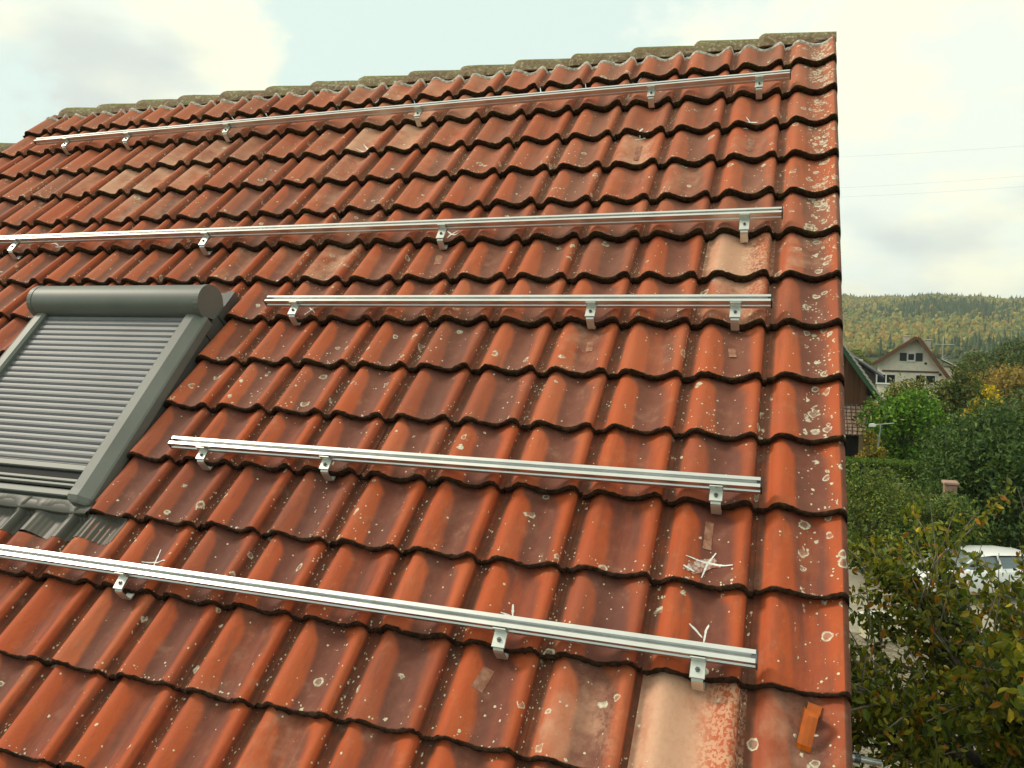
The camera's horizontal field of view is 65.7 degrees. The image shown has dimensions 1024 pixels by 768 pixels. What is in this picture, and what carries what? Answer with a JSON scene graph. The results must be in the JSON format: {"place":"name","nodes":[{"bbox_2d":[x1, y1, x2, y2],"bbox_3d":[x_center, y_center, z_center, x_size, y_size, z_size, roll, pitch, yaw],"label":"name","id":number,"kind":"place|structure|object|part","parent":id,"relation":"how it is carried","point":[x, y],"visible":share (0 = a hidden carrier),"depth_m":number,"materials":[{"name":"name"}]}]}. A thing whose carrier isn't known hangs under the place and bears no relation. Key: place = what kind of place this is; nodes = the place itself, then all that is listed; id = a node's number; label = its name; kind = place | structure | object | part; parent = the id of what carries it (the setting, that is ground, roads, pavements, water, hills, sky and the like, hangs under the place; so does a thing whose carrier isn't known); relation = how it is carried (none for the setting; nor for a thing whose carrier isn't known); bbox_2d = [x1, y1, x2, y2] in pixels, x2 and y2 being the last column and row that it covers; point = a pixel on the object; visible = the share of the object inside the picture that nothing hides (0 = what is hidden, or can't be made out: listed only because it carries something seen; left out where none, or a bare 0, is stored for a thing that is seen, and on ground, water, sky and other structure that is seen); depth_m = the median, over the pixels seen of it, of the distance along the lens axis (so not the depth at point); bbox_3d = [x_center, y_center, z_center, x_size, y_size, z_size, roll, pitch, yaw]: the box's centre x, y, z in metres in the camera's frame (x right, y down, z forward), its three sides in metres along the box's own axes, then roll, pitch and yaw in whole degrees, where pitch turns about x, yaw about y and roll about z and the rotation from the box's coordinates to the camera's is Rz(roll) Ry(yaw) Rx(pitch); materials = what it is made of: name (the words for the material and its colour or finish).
{"place":"outdoors","nodes":[
{"label":"outdoors","id":0,"kind":"place"},
{"bbox_2d":[0,0,1023,298],"label":"sky","id":1,"kind":"structure","parent":0,"point":[915,78],"materials":[{"name":"white"}]},
{"bbox_2d":[793,356,1023,641],"bbox_3d":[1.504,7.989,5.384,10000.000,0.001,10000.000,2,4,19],"label":"ground","id":2,"kind":"structure","parent":0,"point":[873,359],"depth_m":195.06,"materials":[{"name":"green plant"}]},
{"bbox_2d":[0,31,852,767],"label":"tiled roof","id":3,"kind":"structure","parent":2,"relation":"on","point":[122,363],"depth_m":3.25,"materials":[{"name":"tile"}]},
{"bbox_2d":[7,239,21,259],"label":"roof hook","id":4,"kind":"object","parent":3,"relation":"attached to","point":[13,246],"visible":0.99,"depth_m":5.07,"materials":[{"name":"metal"}]},
{"bbox_2d":[61,138,70,154],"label":"roof hook","id":5,"kind":"object","parent":3,"relation":"attached to","point":[66,143],"visible":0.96,"depth_m":6.09,"materials":[{"name":"metal"}]},
{"bbox_2d":[0,284,239,544],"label":"roof window","id":6,"kind":"structure","parent":3,"relation":"in","point":[93,369],"depth_m":3.82,"materials":[{"name":"grey paint"}]},
{"bbox_2d":[113,572,134,599],"bbox_3d":[-1.441,0.728,2.979,0.043,0.111,0.130,2,48,19],"label":"roof hook","id":7,"kind":"object","parent":3,"relation":"attached to","point":[123,579],"visible":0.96,"depth_m":2.94,"materials":[{"name":"metal"}]},
{"bbox_2d":[122,133,132,149],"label":"roof hook","id":8,"kind":"object","parent":3,"relation":"attached to","point":[126,139],"visible":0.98,"depth_m":5.90,"materials":[{"name":"metal"}]},
{"bbox_2d":[195,446,212,470],"bbox_3d":[-1.289,0.286,3.366,0.043,0.110,0.130,2,48,19],"label":"roof hook","id":9,"kind":"object","parent":3,"relation":"attached to","point":[202,454],"visible":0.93,"depth_m":3.33,"materials":[{"name":"metal"}]},
{"bbox_2d":[198,232,212,254],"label":"roof hook","id":10,"kind":"object","parent":3,"relation":"attached to","point":[205,239],"visible":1,"depth_m":4.58,"materials":[{"name":"metal"}]},
{"bbox_2d":[222,124,231,141],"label":"roof hook","id":11,"kind":"object","parent":3,"relation":"attached to","point":[226,130],"visible":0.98,"depth_m":5.60,"materials":[{"name":"metal"}]},
{"bbox_2d":[288,301,300,325],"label":"roof hook","id":12,"kind":"object","parent":3,"relation":"attached to","point":[294,309],"visible":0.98,"depth_m":3.90,"materials":[{"name":"metal"}]},
{"bbox_2d":[319,456,335,480],"bbox_3d":[-0.723,0.306,3.168,0.043,0.110,0.130,2,48,19],"label":"roof hook","id":13,"kind":"object","parent":3,"relation":"attached to","point":[325,464],"visible":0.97,"depth_m":3.13,"materials":[{"name":"metal"}]},
{"bbox_2d":[0,544,757,669],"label":"mounting rail","id":14,"kind":"object","parent":3,"relation":"attached to","point":[747,658],"visible":1,"depth_m":2.56,"materials":[{"name":"metal"}]},
{"bbox_2d":[0,207,782,244],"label":"mounting rail","id":15,"kind":"object","parent":3,"relation":"attached to","point":[712,215],"visible":1,"depth_m":4.13,"materials":[{"name":"metal"}]},
{"bbox_2d":[33,69,790,144],"bbox_3d":[-1.099,-1.806,5.302,5.596,0.043,0.042,2,48,19],"label":"mounting rail","id":16,"kind":"object","parent":3,"relation":"attached to","point":[745,78],"visible":1,"depth_m":5.05,"materials":[{"name":"metal"}]},
{"bbox_2d":[414,106,422,126],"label":"roof hook","id":17,"kind":"object","parent":3,"relation":"attached to","point":[418,112],"visible":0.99,"depth_m":5.10,"materials":[{"name":"metal"}]},
{"bbox_2d":[436,224,447,249],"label":"roof hook","id":18,"kind":"object","parent":3,"relation":"attached to","point":[441,233],"visible":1,"depth_m":4.08,"materials":[{"name":"metal"}]},
{"bbox_2d":[167,436,762,494],"bbox_3d":[-0.320,0.293,3.003,2.421,0.043,0.042,2,48,19],"label":"mounting rail","id":19,"kind":"object","parent":3,"relation":"attached to","point":[687,480],"visible":1,"depth_m":2.91,"materials":[{"name":"metal"}]},
{"bbox_2d":[491,627,508,659],"bbox_3d":[-0.026,0.780,2.484,0.043,0.111,0.130,2,48,19],"label":"roof hook","id":20,"kind":"object","parent":3,"relation":"attached to","point":[499,640],"visible":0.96,"depth_m":2.44,"materials":[{"name":"metal"}]},
{"bbox_2d":[263,294,772,308],"bbox_3d":[-0.093,-0.374,3.584,2.417,0.043,0.042,2,48,19],"label":"mounting rail","id":21,"kind":"object","parent":3,"relation":"attached to","point":[760,301],"visible":1,"depth_m":3.52,"materials":[{"name":"metal"}]},
{"bbox_2d":[585,302,596,328],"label":"roof hook","id":22,"kind":"object","parent":3,"relation":"attached to","point":[590,311],"visible":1,"depth_m":3.40,"materials":[{"name":"metal"}]},
{"bbox_2d":[647,85,654,107],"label":"roof hook","id":23,"kind":"object","parent":3,"relation":"attached to","point":[651,93],"visible":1,"depth_m":4.61,"materials":[{"name":"metal"}]},
{"bbox_2d":[689,656,705,690],"bbox_3d":[0.540,0.801,2.285,0.043,0.111,0.130,2,48,19],"label":"roof hook","id":24,"kind":"object","parent":3,"relation":"attached to","point":[697,670],"visible":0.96,"depth_m":2.25,"materials":[{"name":"metal"}]},
{"bbox_2d":[709,485,722,514],"bbox_3d":[0.692,0.358,2.672,0.043,0.110,0.130,2,48,19],"label":"roof hook","id":25,"kind":"object","parent":3,"relation":"attached to","point":[716,495],"visible":0.95,"depth_m":2.63,"materials":[{"name":"metal"}]},
{"bbox_2d":[729,302,740,330],"bbox_3d":[0.916,-0.298,3.243,0.043,0.112,0.130,2,48,19],"label":"roof hook","id":26,"kind":"object","parent":3,"relation":"attached to","point":[735,312],"visible":1,"depth_m":3.21,"materials":[{"name":"metal"}]},
{"bbox_2d":[739,213,749,242],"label":"roof hook","id":27,"kind":"object","parent":3,"relation":"attached to","point":[744,224],"visible":1,"depth_m":3.58,"materials":[{"name":"metal"}]},
{"bbox_2d":[755,76,762,99],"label":"roof hook","id":28,"kind":"object","parent":3,"relation":"attached to","point":[758,83],"visible":1,"depth_m":4.41,"materials":[{"name":"metal"}]},
{"bbox_2d":[796,702,821,752],"bbox_3d":[0.799,0.914,2.135,0.041,0.063,0.136,13,52,28],"label":"snow hook","id":29,"kind":"object","parent":3,"relation":"attached to","point":[810,717],"visible":1,"depth_m":2.12,"materials":[{"name":"orange paint"}]},
{"bbox_2d":[852,752,881,766],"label":"scaffold tube","id":30,"kind":"object","parent":3,"relation":"attached to","point":[858,758],"visible":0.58,"depth_m":6.83,"materials":[{"name":"metal"}]},
{"bbox_2d":[851,349,871,364],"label":"garden tree","id":31,"kind":"object","parent":2,"relation":"on","point":[864,359],"visible":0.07,"depth_m":100.52,"materials":[{"name":"green plant"}]},
{"bbox_2d":[843,342,883,457],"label":"timber house","id":32,"kind":"structure","parent":2,"relation":"on","point":[859,385],"depth_m":48.21,"materials":[{"name":"brown wood"}]},
{"bbox_2d":[844,353,884,404],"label":"slate roofed house","id":33,"kind":"structure","parent":2,"relation":"on","point":[870,371],"depth_m":66.24,"materials":[{"name":"paint"}]},
{"bbox_2d":[855,429,888,458],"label":"garden shrub","id":34,"kind":"object","parent":2,"relation":"on","point":[874,452],"visible":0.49,"depth_m":42.82,"materials":[{"name":"green plant"}]},
{"bbox_2d":[868,423,893,446],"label":"street lamp","id":35,"kind":"object","parent":2,"relation":"on","point":[872,425],"visible":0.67,"depth_m":42.78,"materials":[{"name":"grey metal"}]},
{"bbox_2d":[846,459,923,568],"bbox_3d":[12.610,4.816,27.673,3.541,4.250,3.550,2,4,19],"label":"garden shrub","id":36,"kind":"object","parent":2,"relation":"on","point":[874,511],"visible":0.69,"depth_m":27.32,"materials":[{"name":"green plant"}]},
{"bbox_2d":[845,456,937,504],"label":"clipped hedge","id":37,"kind":"object","parent":2,"relation":"on","point":[901,466],"visible":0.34,"depth_m":40.78,"materials":[{"name":"green plant"}]},
{"bbox_2d":[849,477,939,560],"bbox_3d":[14.456,5.140,29.846,3.433,3.405,3.703,2,4,19],"label":"garden shrub","id":38,"kind":"object","parent":2,"relation":"on","point":[925,501],"visible":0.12,"depth_m":29.29,"materials":[{"name":"green plant"}]},
{"bbox_2d":[851,384,962,460],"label":"leafy tree","id":39,"kind":"object","parent":2,"relation":"on","point":[914,415],"visible":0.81,"depth_m":44.85,"materials":[{"name":"green plant"}]},
{"bbox_2d":[883,373,940,444],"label":"autumn tree","id":40,"kind":"object","parent":2,"relation":"on","point":[914,383],"visible":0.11,"depth_m":59.17,"materials":[{"name":"green plant"}]},
{"bbox_2d":[871,335,955,402],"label":"gabled house","id":41,"kind":"structure","parent":2,"relation":"on","point":[913,358],"depth_m":82.21,"materials":[{"name":"paint"}]},
{"bbox_2d":[876,374,895,384],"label":"window","id":42,"kind":"structure","parent":41,"relation":"in","point":[879,380],"depth_m":83.25,"materials":[{"name":"white glass"}]},
{"bbox_2d":[907,353,914,361],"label":"window","id":43,"kind":"structure","parent":41,"relation":"in","point":[910,356],"depth_m":82.10,"materials":[{"name":"white glass"}]},
{"bbox_2d":[915,374,935,384],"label":"window","id":44,"kind":"structure","parent":41,"relation":"in","point":[929,377],"depth_m":81.48,"materials":[{"name":"white glass"}]},
{"bbox_2d":[941,336,953,363],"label":"tv antenna","id":45,"kind":"object","parent":41,"relation":"attached to","point":[942,350],"visible":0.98,"depth_m":83.61,"materials":[{"name":"metal"}]},
{"bbox_2d":[847,477,1023,767],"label":"cherry tree","id":46,"kind":"object","parent":2,"relation":"on","point":[977,680],"visible":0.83,"depth_m":7.58,"materials":[{"name":"green plant"}]},
{"bbox_2d":[903,488,993,559],"bbox_3d":[15.406,5.345,27.854,2.995,3.264,2.803,2,4,19],"label":"garden shrub","id":47,"kind":"object","parent":2,"relation":"on","point":[939,508],"visible":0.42,"depth_m":27.47,"materials":[{"name":"green plant"}]},
{"bbox_2d":[941,480,959,536],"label":"gate pillar","id":48,"kind":"structure","parent":2,"relation":"on","point":[950,485],"depth_m":28.87,"materials":[{"name":"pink stone"}]},
{"bbox_2d":[929,361,991,434],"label":"yellowing tree","id":49,"kind":"object","parent":2,"relation":"on","point":[953,392],"visible":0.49,"depth_m":53.63,"materials":[{"name":"green plant"}]},
{"bbox_2d":[907,396,1023,544],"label":"evergreen tree","id":50,"kind":"object","parent":2,"relation":"on","point":[971,457],"visible":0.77,"depth_m":31.27,"materials":[{"name":"green plant"}]},
{"bbox_2d":[921,488,1020,547],"bbox_3d":[18.694,5.440,32.237,3.436,2.655,3.341,0,3,-8],"label":"garden shrub","id":51,"kind":"object","parent":2,"relation":"on","point":[993,541],"visible":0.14,"depth_m":31.29,"materials":[{"name":"green plant"}]},
{"bbox_2d":[954,351,1004,384],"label":"hazel tree","id":52,"kind":"object","parent":2,"relation":"on","point":[975,363],"visible":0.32,"depth_m":145.32,"materials":[{"name":"green plant"}]},
{"bbox_2d":[960,384,1003,429],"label":"yellow shrub","id":53,"kind":"object","parent":2,"relation":"on","point":[992,392],"visible":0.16,"depth_m":47.76,"materials":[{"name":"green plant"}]},
{"bbox_2d":[968,362,1023,411],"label":"amber tree","id":54,"kind":"object","parent":2,"relation":"on","point":[1002,383],"visible":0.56,"depth_m":96.68,"materials":[{"name":"yellow plant"}]},
{"bbox_2d":[976,384,1023,509],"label":"evergreen tree","id":55,"kind":"object","parent":2,"relation":"on","point":[1020,406],"visible":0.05,"depth_m":34.71,"materials":[{"name":"green plant"}]},
{"bbox_2d":[978,336,1023,379],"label":"broad tree","id":56,"kind":"object","parent":2,"relation":"on","point":[1006,357],"visible":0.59,"depth_m":126.56,"materials":[{"name":"green plant"}]},
{"bbox_2d":[980,491,1023,548],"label":"garden shrub","id":57,"kind":"object","parent":2,"relation":"on","point":[1019,535],"visible":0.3,"depth_m":31.46,"materials":[{"name":"green plant"}]},
{"bbox_2d":[849,632,975,767],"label":"driveway","id":58,"kind":"structure","parent":0,"point":[891,649],"depth_m":20.87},
{"bbox_2d":[859,610,895,641],"bbox_3d":[10.169,6.764,22.123,0.760,0.680,0.620,0,3,-11],"label":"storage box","id":59,"kind":"object","parent":58,"relation":"on","point":[862,634],"visible":0.19,"depth_m":22.04,"materials":[{"name":"beige plastic"}]},
{"bbox_2d":[848,559,1017,641],"bbox_3d":[17.604,7.024,25.669,15.100,0.001,11.000,2,4,19],"label":"parking pad","id":60,"kind":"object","parent":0,"point":[856,581],"depth_m":25.20,"materials":[{"name":"concrete"}]},
{"bbox_2d":[908,545,1023,594],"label":"parked car","id":61,"kind":"object","parent":60,"relation":"on","point":[995,554],"visible":0.27,"depth_m":25.56,"materials":[{"name":"white paint"}]},
{"bbox_3d":[15.785,5.789,25.544,3.020,0.406,0.186,1,3,-6],"label":"side window","id":62,"kind":"part","parent":61,"relation":"part of","materials":[{"name":"grey glass"}]},
{"bbox_3d":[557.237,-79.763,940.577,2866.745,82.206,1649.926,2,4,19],"label":"hill","id":63,"kind":"structure","parent":0,"visible":0},
{"bbox_2d":[842,292,1023,359],"bbox_3d":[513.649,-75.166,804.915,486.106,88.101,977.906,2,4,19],"label":"forest","id":64,"kind":"object","parent":63,"relation":"on","point":[880,326],"visible":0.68,"depth_m":676.65,"materials":[{"name":"green plant"}]}
]}

